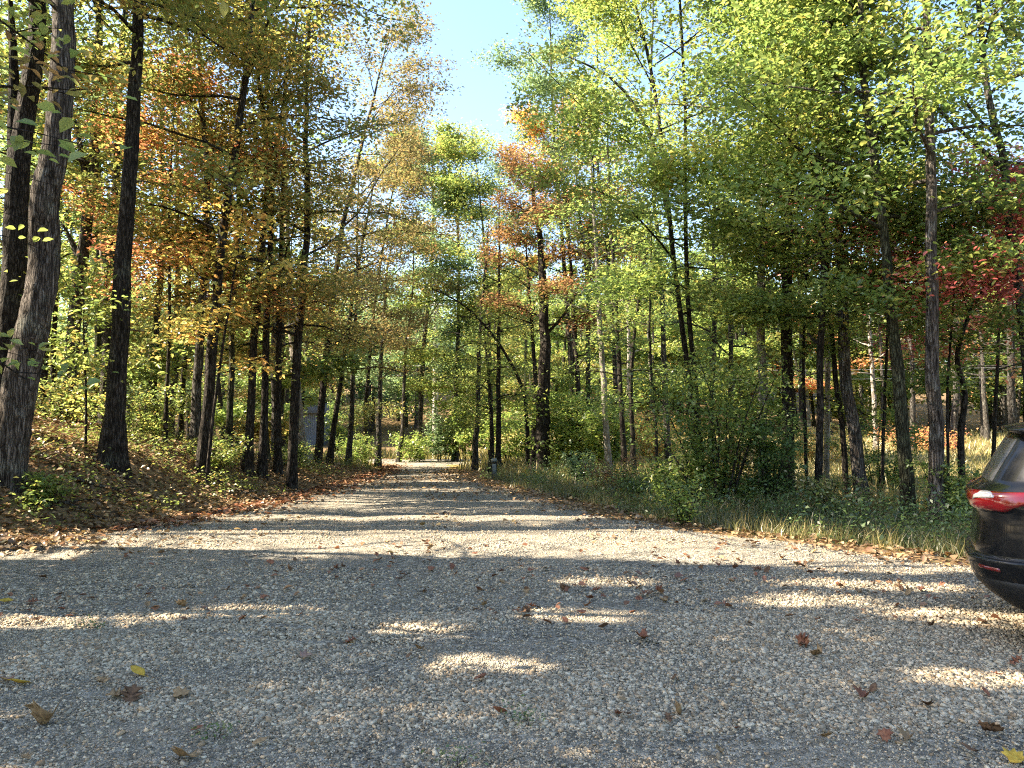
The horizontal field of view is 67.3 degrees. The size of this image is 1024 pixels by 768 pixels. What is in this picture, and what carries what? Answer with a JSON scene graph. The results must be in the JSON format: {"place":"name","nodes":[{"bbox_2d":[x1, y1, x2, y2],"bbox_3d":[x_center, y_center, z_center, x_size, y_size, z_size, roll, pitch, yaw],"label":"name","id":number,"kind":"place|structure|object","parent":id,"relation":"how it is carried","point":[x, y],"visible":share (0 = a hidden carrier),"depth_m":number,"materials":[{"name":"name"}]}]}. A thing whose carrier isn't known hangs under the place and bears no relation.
{"place":"outdoors","nodes":[
{"label":"outdoors","id":0,"kind":"place"},
{"bbox_2d":[0,365,1022,564],"bbox_3d":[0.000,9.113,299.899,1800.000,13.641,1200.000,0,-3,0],"label":"ground","id":1,"kind":"structure","parent":0,"point":[394,425],"depth_m":13.77,"materials":[{"name":"brown soil"}]},
{"bbox_2d":[13,469,80,509],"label":"shrub","id":2,"kind":"object","parent":1,"relation":"on","point":[39,486],"visible":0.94,"depth_m":11.16,"materials":[{"name":"green plant"}]},
{"bbox_2d":[0,30,122,168],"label":"tree","id":3,"kind":"object","parent":1,"relation":"on","point":[21,87],"visible":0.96,"depth_m":8.64,"materials":[{"name":"green plant"}]},
{"bbox_2d":[0,9,154,407],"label":"tree","id":4,"kind":"object","parent":1,"relation":"on","point":[54,326],"visible":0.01,"depth_m":22.03,"materials":[{"name":"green plant"}]},
{"bbox_2d":[0,0,157,410],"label":"tree","id":5,"kind":"object","parent":1,"relation":"on","point":[48,346],"visible":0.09,"depth_m":19.92,"materials":[{"name":"green plant"}]},
{"bbox_2d":[0,0,160,410],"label":"tree","id":6,"kind":"object","parent":1,"relation":"on","point":[78,169],"visible":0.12,"depth_m":18.40,"materials":[{"name":"green plant"}]},
{"bbox_2d":[34,362,133,422],"bbox_3d":[-9.743,0.240,17.044,2.711,1.483,2.067,2,-3,-39],"label":"shrub","id":7,"kind":"object","parent":1,"relation":"on","point":[52,385],"visible":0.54,"depth_m":16.83,"materials":[{"name":"green plant"}]},
{"bbox_2d":[0,249,179,447],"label":"sapling","id":8,"kind":"object","parent":1,"relation":"on","point":[104,311],"visible":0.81,"depth_m":13.57,"materials":[{"name":"green plant"}]},
{"bbox_2d":[0,50,218,358],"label":"tree","id":9,"kind":"object","parent":1,"relation":"on","point":[135,331],"visible":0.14,"depth_m":23.45,"materials":[{"name":"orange plant"}]},
{"bbox_2d":[0,0,227,388],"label":"tree","id":10,"kind":"object","parent":1,"relation":"on","point":[20,142],"visible":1,"depth_m":7.50,"materials":[{"name":"green plant"}]},
{"bbox_2d":[0,0,248,423],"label":"tree","id":11,"kind":"object","parent":1,"relation":"on","point":[106,334],"visible":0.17,"depth_m":19.95,"materials":[{"name":"green plant"}]},
{"bbox_2d":[71,376,191,442],"bbox_3d":[-8.347,0.619,17.656,2.741,1.594,2.725,0,-3,0],"label":"shrub","id":12,"kind":"object","parent":1,"relation":"on","point":[153,424],"visible":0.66,"depth_m":17.39,"materials":[{"name":"green plant"}]},
{"bbox_2d":[0,0,276,386],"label":"tree","id":13,"kind":"object","parent":1,"relation":"on","point":[14,259],"visible":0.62,"depth_m":13.21,"materials":[{"name":"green plant"}]},
{"bbox_2d":[0,0,282,420],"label":"tree","id":14,"kind":"object","parent":1,"relation":"on","point":[84,243],"visible":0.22,"depth_m":18.02,"materials":[{"name":"green plant"}]},
{"bbox_2d":[0,0,297,479],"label":"tree","id":15,"kind":"object","parent":1,"relation":"on","point":[113,434],"visible":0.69,"depth_m":13.39,"materials":[{"name":"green plant"}]},
{"bbox_2d":[0,0,306,492],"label":"tree","id":16,"kind":"object","parent":1,"relation":"on","point":[18,396],"visible":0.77,"depth_m":11.32,"materials":[{"name":"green plant"}]},
{"bbox_2d":[57,50,288,440],"bbox_3d":[-12.356,-4.807,29.404,7.501,15.085,7.811,1,-3,-16],"label":"tree","id":17,"kind":"object","parent":1,"relation":"on","point":[183,387],"visible":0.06,"depth_m":29.16,"materials":[{"name":"orange plant"}]},
{"bbox_2d":[30,0,329,454],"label":"tree","id":18,"kind":"object","parent":1,"relation":"on","point":[196,411],"visible":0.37,"depth_m":16.50,"materials":[{"name":"orange plant"}]},
{"bbox_2d":[86,44,277,436],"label":"tree","id":19,"kind":"object","parent":1,"relation":"on","point":[173,380],"visible":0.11,"depth_m":24.91,"materials":[{"name":"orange plant"}]},
{"bbox_2d":[0,395,380,528],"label":"ground cover","id":20,"kind":"object","parent":1,"relation":"on","point":[133,439],"visible":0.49,"depth_m":14.09,"materials":[{"name":"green plant"}]},
{"bbox_2d":[60,44,348,443],"bbox_3d":[-7.520,-2.909,17.756,6.096,9.106,6.953,2,-4,-43],"label":"tree","id":21,"kind":"object","parent":1,"relation":"on","point":[155,137],"visible":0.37,"depth_m":16.81,"materials":[{"name":"orange plant"}]},
{"bbox_2d":[178,425,253,472],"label":"shrub","id":22,"kind":"object","parent":1,"relation":"on","point":[220,459],"visible":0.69,"depth_m":16.39,"materials":[{"name":"green plant"}]},
{"bbox_2d":[0,0,436,477],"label":"tree","id":23,"kind":"object","parent":1,"relation":"on","point":[230,176],"visible":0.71,"depth_m":15.59,"materials":[{"name":"orange plant"}]},
{"bbox_2d":[115,190,322,484],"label":"sapling","id":24,"kind":"object","parent":1,"relation":"on","point":[240,231],"visible":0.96,"depth_m":15.10,"materials":[{"name":"orange plant"}]},
{"bbox_2d":[87,9,397,461],"bbox_3d":[-7.079,-4.341,21.327,8.011,13.372,6.842,-2,-4,41],"label":"tree","id":25,"kind":"object","parent":1,"relation":"on","point":[321,366],"visible":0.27,"depth_m":21.06,"materials":[{"name":"orange plant"}]},
{"bbox_2d":[114,1,374,455],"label":"tree","id":26,"kind":"object","parent":1,"relation":"on","point":[229,416],"visible":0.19,"depth_m":18.26,"materials":[{"name":"orange plant"}]},
{"bbox_2d":[131,0,390,477],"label":"tree","id":27,"kind":"object","parent":1,"relation":"on","point":[248,459],"visible":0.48,"depth_m":17.39,"materials":[{"name":"orange plant"}]},
{"bbox_2d":[183,145,340,452],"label":"tree","id":28,"kind":"object","parent":1,"relation":"on","point":[238,410],"visible":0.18,"depth_m":28.36,"materials":[{"name":"green plant"}]},
{"bbox_2d":[117,0,409,479],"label":"tree","id":29,"kind":"object","parent":1,"relation":"on","point":[262,466],"visible":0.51,"depth_m":18.16,"materials":[{"name":"orange plant"}]},
{"bbox_2d":[150,49,379,454],"bbox_3d":[-7.579,-4.508,24.308,5.907,14.228,7.857,-2,-3,38],"label":"tree","id":30,"kind":"object","parent":1,"relation":"on","point":[272,350],"visible":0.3,"depth_m":24.29,"materials":[{"name":"green plant"}]},
{"bbox_2d":[144,25,397,476],"bbox_3d":[-5.785,-3.300,20.296,5.988,11.788,7.230,0,-3,0],"label":"tree","id":31,"kind":"object","parent":1,"relation":"on","point":[277,463],"visible":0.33,"depth_m":19.89,"materials":[{"name":"orange plant"}]},
{"bbox_2d":[191,144,354,462],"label":"tree","id":32,"kind":"object","parent":1,"relation":"on","point":[302,434],"visible":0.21,"depth_m":26.16,"materials":[{"name":"orange plant"}]},
{"bbox_2d":[128,0,439,490],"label":"tree","id":33,"kind":"object","parent":1,"relation":"on","point":[292,474],"visible":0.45,"depth_m":18.09,"materials":[{"name":"orange plant"}]},
{"bbox_2d":[282,126,434,464],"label":"tree","id":34,"kind":"object","parent":1,"relation":"on","point":[330,450],"visible":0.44,"depth_m":28.88,"materials":[{"name":"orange plant"}]},
{"bbox_2d":[287,195,431,466],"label":"tree","id":35,"kind":"object","parent":1,"relation":"on","point":[379,411],"visible":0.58,"depth_m":31.95,"materials":[{"name":"green plant"}]},
{"bbox_2d":[243,0,479,463],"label":"tree","id":36,"kind":"object","parent":1,"relation":"on","point":[411,90],"visible":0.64,"depth_m":27.16,"materials":[{"name":"yellow plant"}]},
{"bbox_2d":[282,149,442,464],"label":"tree","id":37,"kind":"object","parent":1,"relation":"on","point":[348,452],"visible":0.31,"depth_m":30.26,"materials":[{"name":"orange plant"}]},
{"bbox_2d":[284,105,476,464],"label":"tree","id":38,"kind":"object","parent":1,"relation":"on","point":[403,343],"visible":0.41,"depth_m":31.84,"materials":[{"name":"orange plant"}]},
{"bbox_2d":[328,125,485,459],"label":"tree","id":39,"kind":"object","parent":1,"relation":"on","point":[448,264],"visible":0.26,"depth_m":36.56,"materials":[{"name":"plant"}]},
{"bbox_2d":[421,406,468,461],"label":"shrub","id":40,"kind":"object","parent":1,"relation":"on","point":[440,448],"visible":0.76,"depth_m":35.73,"materials":[{"name":"green plant"}]},
{"bbox_2d":[377,114,538,460],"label":"tree","id":41,"kind":"object","parent":1,"relation":"on","point":[448,134],"visible":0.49,"depth_m":35.95,"materials":[{"name":"green plant"}]},
{"bbox_2d":[420,374,510,461],"bbox_3d":[-2.463,1.539,35.517,3.965,4.421,3.894,-1,-3,29],"label":"shrub","id":42,"kind":"object","parent":1,"relation":"on","point":[463,442],"visible":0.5,"depth_m":35.46,"materials":[{"name":"green plant"}]},
{"bbox_2d":[402,263,529,466],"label":"tree","id":43,"kind":"object","parent":1,"relation":"on","point":[527,433],"visible":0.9,"depth_m":28.16,"materials":[{"name":"green plant"}]},
{"bbox_2d":[409,200,553,470],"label":"tree","id":44,"kind":"object","parent":1,"relation":"on","point":[476,429],"visible":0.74,"depth_m":29.84,"materials":[{"name":"green plant"}]},
{"bbox_2d":[415,308,552,471],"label":"tree","id":45,"kind":"object","parent":1,"relation":"on","point":[491,422],"visible":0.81,"depth_m":29.23,"materials":[{"name":"green plant"}]},
{"bbox_2d":[408,119,560,455],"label":"tree","id":46,"kind":"object","parent":1,"relation":"on","point":[486,149],"visible":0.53,"depth_m":35.22,"materials":[{"name":"green plant"}]},
{"bbox_2d":[0,409,1000,623],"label":"leaf litter","id":47,"kind":"object","parent":1,"relation":"on","point":[8,539],"visible":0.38,"depth_m":12.68,"materials":[{"name":"brown plant"}]},
{"bbox_2d":[454,175,559,471],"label":"tree","id":48,"kind":"object","parent":1,"relation":"on","point":[498,420],"visible":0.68,"depth_m":29.02,"materials":[{"name":"green plant"}]},
{"bbox_2d":[0,464,1023,767],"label":"gravel drive","id":49,"kind":"structure","parent":1,"relation":"on","point":[348,554],"depth_m":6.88,"materials":[{"name":"grey gravel"}]},
{"bbox_2d":[466,407,565,462],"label":"shrub","id":50,"kind":"object","parent":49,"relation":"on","point":[514,446],"visible":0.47,"depth_m":31.64,"materials":[{"name":"green plant"}]},
{"bbox_2d":[610,405,708,460],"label":"shrub","id":51,"kind":"object","parent":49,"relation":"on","point":[648,446],"visible":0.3,"depth_m":28.06,"materials":[{"name":"green plant"}]},
{"bbox_2d":[643,448,713,509],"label":"shrub","id":52,"kind":"object","parent":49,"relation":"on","point":[664,473],"visible":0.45,"depth_m":14.36,"materials":[{"name":"green plant"}]},
{"bbox_2d":[658,473,713,524],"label":"shrub","id":53,"kind":"object","parent":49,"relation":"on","point":[680,516],"visible":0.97,"depth_m":11.75,"materials":[{"name":"green plant"}]},
{"bbox_2d":[964,422,1023,609],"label":"parked car","id":54,"kind":"object","parent":49,"relation":"on","point":[994,539],"visible":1,"depth_m":5.29,"materials":[{"name":"black paint"}]},
{"bbox_2d":[432,139,631,471],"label":"tree","id":55,"kind":"object","parent":1,"relation":"on","point":[542,429],"visible":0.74,"depth_m":26.48,"materials":[{"name":"orange plant"}]},
{"bbox_2d":[468,215,599,472],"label":"tree","id":56,"kind":"object","parent":1,"relation":"on","point":[535,375],"visible":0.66,"depth_m":27.53,"materials":[{"name":"green plant"}]},
{"bbox_2d":[56,242,1023,429],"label":"woodland","id":57,"kind":"object","parent":1,"relation":"on","point":[554,348],"visible":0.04,"depth_m":62.43,"materials":[{"name":"green plant"}]},
{"bbox_2d":[57,282,1023,440],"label":"tree trunks","id":58,"kind":"object","parent":1,"relation":"on","point":[1002,416],"visible":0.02,"depth_m":62.38,"materials":[{"name":"brown plant"}]},
{"bbox_2d":[467,0,636,433],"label":"tree","id":59,"kind":"object","parent":1,"relation":"on","point":[533,7],"visible":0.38,"depth_m":28.99,"materials":[{"name":"green plant"}]},
{"bbox_2d":[504,366,617,468],"bbox_3d":[1.775,1.286,27.369,4.152,3.771,4.034,0,-3,0],"label":"shrub","id":60,"kind":"object","parent":1,"relation":"on","point":[560,444],"visible":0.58,"depth_m":26.63,"materials":[{"name":"green plant"}]},
{"bbox_2d":[484,94,652,464],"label":"tree","id":61,"kind":"object","parent":1,"relation":"on","point":[530,133],"visible":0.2,"depth_m":29.78,"materials":[{"name":"green plant"}]},
{"bbox_2d":[500,165,640,469],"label":"tree","id":62,"kind":"object","parent":1,"relation":"on","point":[576,360],"visible":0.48,"depth_m":26.42,"materials":[{"name":"green plant"}]},
{"bbox_2d":[518,129,636,461],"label":"tree","id":63,"kind":"object","parent":1,"relation":"on","point":[588,339],"visible":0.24,"depth_m":27.46,"materials":[{"name":"green plant"}]},
{"bbox_2d":[506,77,665,469],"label":"tree","id":64,"kind":"object","parent":1,"relation":"on","point":[607,450],"visible":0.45,"depth_m":24.54,"materials":[{"name":"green plant"}]},
{"bbox_2d":[500,0,692,460],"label":"tree","id":65,"kind":"object","parent":1,"relation":"on","point":[615,377],"visible":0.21,"depth_m":28.51,"materials":[{"name":"green plant"}]},
{"bbox_2d":[552,392,650,465],"bbox_3d":[2.983,1.637,25.676,3.190,2.724,3.194,1,-3,-21],"label":"shrub","id":66,"kind":"object","parent":1,"relation":"on","point":[593,429],"visible":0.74,"depth_m":25.28,"materials":[{"name":"green plant"}]},
{"bbox_2d":[520,77,700,470],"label":"tree","id":67,"kind":"object","parent":1,"relation":"on","point":[621,413],"visible":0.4,"depth_m":23.41,"materials":[{"name":"green plant"}]},
{"bbox_2d":[257,434,990,470],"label":"roadside weeds","id":68,"kind":"object","parent":1,"relation":"on","point":[390,454],"visible":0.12,"depth_m":32.08,"materials":[{"name":"green plant"}]},
{"bbox_2d":[509,0,740,462],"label":"tree","id":69,"kind":"object","parent":1,"relation":"on","point":[663,360],"visible":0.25,"depth_m":25.84,"materials":[{"name":"green plant"}]},
{"bbox_2d":[535,160,719,470],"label":"tree","id":70,"kind":"object","parent":1,"relation":"on","point":[633,442],"visible":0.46,"depth_m":22.84,"materials":[{"name":"green plant"}]},
{"bbox_2d":[582,203,704,425],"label":"tree","id":71,"kind":"object","parent":1,"relation":"on","point":[658,346],"visible":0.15,"depth_m":47.55,"materials":[{"name":"green plant"}]},
{"bbox_2d":[549,191,745,467],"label":"tree","id":72,"kind":"object","parent":1,"relation":"on","point":[649,310],"visible":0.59,"depth_m":19.23,"materials":[{"name":"green plant"}]},
{"bbox_2d":[592,249,711,435],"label":"tree","id":73,"kind":"object","parent":1,"relation":"on","point":[670,332],"visible":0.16,"depth_m":51.76,"materials":[{"name":"green plant"}]},
{"bbox_2d":[513,0,828,453],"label":"tree","id":74,"kind":"object","parent":1,"relation":"on","point":[640,280],"visible":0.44,"depth_m":16.53,"materials":[{"name":"green plant"}]},
{"bbox_2d":[605,335,805,505],"bbox_3d":[3.800,0.854,14.269,3.329,3.457,3.467,1,-3,-21],"label":"shrub","id":75,"kind":"object","parent":1,"relation":"on","point":[716,472],"visible":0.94,"depth_m":13.98,"materials":[{"name":"green plant"}]},
{"bbox_2d":[624,47,812,455],"bbox_3d":[7.196,-4.163,28.158,7.122,14.749,6.646,0,-3,0],"label":"tree","id":76,"kind":"object","parent":1,"relation":"on","point":[714,332],"visible":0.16,"depth_m":27.99,"materials":[{"name":"green plant"}]},
{"bbox_2d":[495,0,948,479],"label":"tree","id":77,"kind":"object","parent":1,"relation":"on","point":[632,5],"visible":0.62,"depth_m":16.70,"materials":[{"name":"green plant"}]},
{"bbox_2d":[474,449,971,554],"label":"verge weeds","id":78,"kind":"object","parent":1,"relation":"on","point":[868,510],"visible":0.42,"depth_m":11.99,"materials":[{"name":"green plant"}]},
{"bbox_2d":[676,191,773,437],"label":"tree","id":79,"kind":"object","parent":1,"relation":"on","point":[726,346],"visible":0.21,"depth_m":47.48,"materials":[{"name":"green plant"}]},
{"bbox_2d":[557,0,918,482],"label":"tree","id":80,"kind":"object","parent":1,"relation":"on","point":[675,98],"visible":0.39,"depth_m":14.88,"materials":[{"name":"green plant"}]},
{"bbox_2d":[513,476,969,557],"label":"straw tufts","id":81,"kind":"object","parent":1,"relation":"on","point":[601,501],"visible":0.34,"depth_m":10.89,"materials":[{"name":"beige plant"}]},
{"bbox_2d":[614,0,925,499],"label":"tree","id":82,"kind":"object","parent":1,"relation":"on","point":[788,365],"visible":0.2,"depth_m":14.88,"materials":[{"name":"green plant"}]},
{"bbox_2d":[729,409,813,508],"bbox_3d":[4.846,1.472,14.360,1.592,2.047,2.472,-1,-3,27],"label":"shrub","id":83,"kind":"object","parent":1,"relation":"on","point":[775,477],"visible":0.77,"depth_m":14.05,"materials":[{"name":"green plant"}]},
{"bbox_2d":[687,155,938,499],"bbox_3d":[5.971,-0.942,15.426,4.580,7.134,5.431,0,-3,0],"label":"tree","id":84,"kind":"object","parent":1,"relation":"on","point":[804,341],"visible":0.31,"depth_m":15.39,"materials":[{"name":"green plant"}]},
{"bbox_2d":[611,0,1023,503],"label":"tree","id":85,"kind":"object","parent":1,"relation":"on","point":[853,295],"visible":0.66,"depth_m":13.42,"materials":[{"name":"green plant"}]},
{"bbox_2d":[784,470,879,519],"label":"shrub","id":86,"kind":"object","parent":1,"relation":"on","point":[821,484],"visible":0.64,"depth_m":12.71,"materials":[{"name":"green plant"}]},
{"bbox_2d":[720,32,959,484],"bbox_3d":[7.370,-3.075,18.599,5.777,11.726,5.840,0,-3,0],"label":"tree","id":87,"kind":"object","parent":1,"relation":"on","point":[826,461],"visible":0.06,"depth_m":18.26,"materials":[{"name":"green plant"}]},
{"bbox_2d":[690,0,991,500],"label":"tree","id":88,"kind":"object","parent":1,"relation":"on","point":[769,297],"visible":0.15,"depth_m":14.87,"materials":[{"name":"green plant"}]},
{"bbox_2d":[671,0,1017,506],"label":"tree","id":89,"kind":"object","parent":1,"relation":"on","point":[858,469],"visible":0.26,"depth_m":14.38,"materials":[{"name":"green plant"}]},
{"bbox_2d":[679,0,1023,525],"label":"tree","id":90,"kind":"object","parent":1,"relation":"on","point":[936,449],"visible":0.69,"depth_m":11.87,"materials":[{"name":"green plant"}]},
{"bbox_2d":[689,0,1023,517],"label":"tree","id":91,"kind":"object","parent":1,"relation":"on","point":[906,475],"visible":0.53,"depth_m":12.62,"materials":[{"name":"green plant"}]},
{"bbox_2d":[814,415,928,489],"bbox_3d":[7.752,1.600,16.116,1.858,1.886,2.182,2,-3,-36],"label":"shrub","id":92,"kind":"object","parent":1,"relation":"on","point":[894,471],"visible":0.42,"depth_m":15.95,"materials":[{"name":"green plant"}]},
{"bbox_2d":[734,129,1023,489],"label":"tree","id":93,"kind":"object","parent":1,"relation":"on","point":[998,284],"visible":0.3,"depth_m":13.85,"materials":[{"name":"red plant"}]},
{"bbox_2d":[838,226,924,436],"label":"tree","id":94,"kind":"object","parent":1,"relation":"on","point":[858,377],"visible":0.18,"depth_m":49.22,"materials":[{"name":"green plant"}]},
{"bbox_2d":[751,172,1023,504],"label":"tree","id":95,"kind":"object","parent":1,"relation":"on","point":[950,374],"visible":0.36,"depth_m":14.31,"materials":[{"name":"green plant"}]},
{"bbox_2d":[782,0,1023,391],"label":"tree","id":96,"kind":"object","parent":1,"relation":"on","point":[1011,251],"visible":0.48,"depth_m":12.63,"materials":[{"name":"green plant"}]},
{"bbox_2d":[851,137,1023,456],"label":"tree","id":97,"kind":"object","parent":1,"relation":"on","point":[994,429],"visible":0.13,"depth_m":16.77,"materials":[{"name":"green plant"}]},
{"bbox_2d":[905,457,981,522],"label":"shrub","id":98,"kind":"object","parent":1,"relation":"on","point":[954,484],"visible":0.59,"depth_m":11.90,"materials":[{"name":"green plant"}]},
{"bbox_2d":[869,167,1023,482],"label":"tree","id":99,"kind":"object","parent":1,"relation":"on","point":[919,234],"visible":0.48,"depth_m":13.04,"materials":[{"name":"red plant"}]},
{"bbox_2d":[919,16,1023,423],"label":"tree","id":100,"kind":"object","parent":1,"relation":"on","point":[1011,406],"visible":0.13,"depth_m":23.90,"materials":[{"name":"plant"}]},
{"bbox_2d":[0,0,1023,362],"label":"sky","id":101,"kind":"structure","parent":0,"point":[472,25],"materials":[{"name":"blue"}]},
{"bbox_2d":[336,449,972,464],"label":"gravel road","id":102,"kind":"structure","parent":0,"point":[435,461],"depth_m":34.94,"materials":[{"name":"grey gravel"}]},
{"bbox_2d":[387,430,438,461],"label":"shrub","id":103,"kind":"object","parent":102,"relation":"on","point":[413,452],"visible":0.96,"depth_m":35.23,"materials":[{"name":"green plant"}]},
{"bbox_2d":[478,466,970,559],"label":"verge grass","id":104,"kind":"structure","parent":0,"point":[927,544],"depth_m":11.54,"materials":[{"name":"green plant"}]},
{"bbox_2d":[478,426,1007,521],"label":"field grass","id":105,"kind":"structure","parent":0,"point":[974,442],"depth_m":21.96,"materials":[{"name":"green plant"}]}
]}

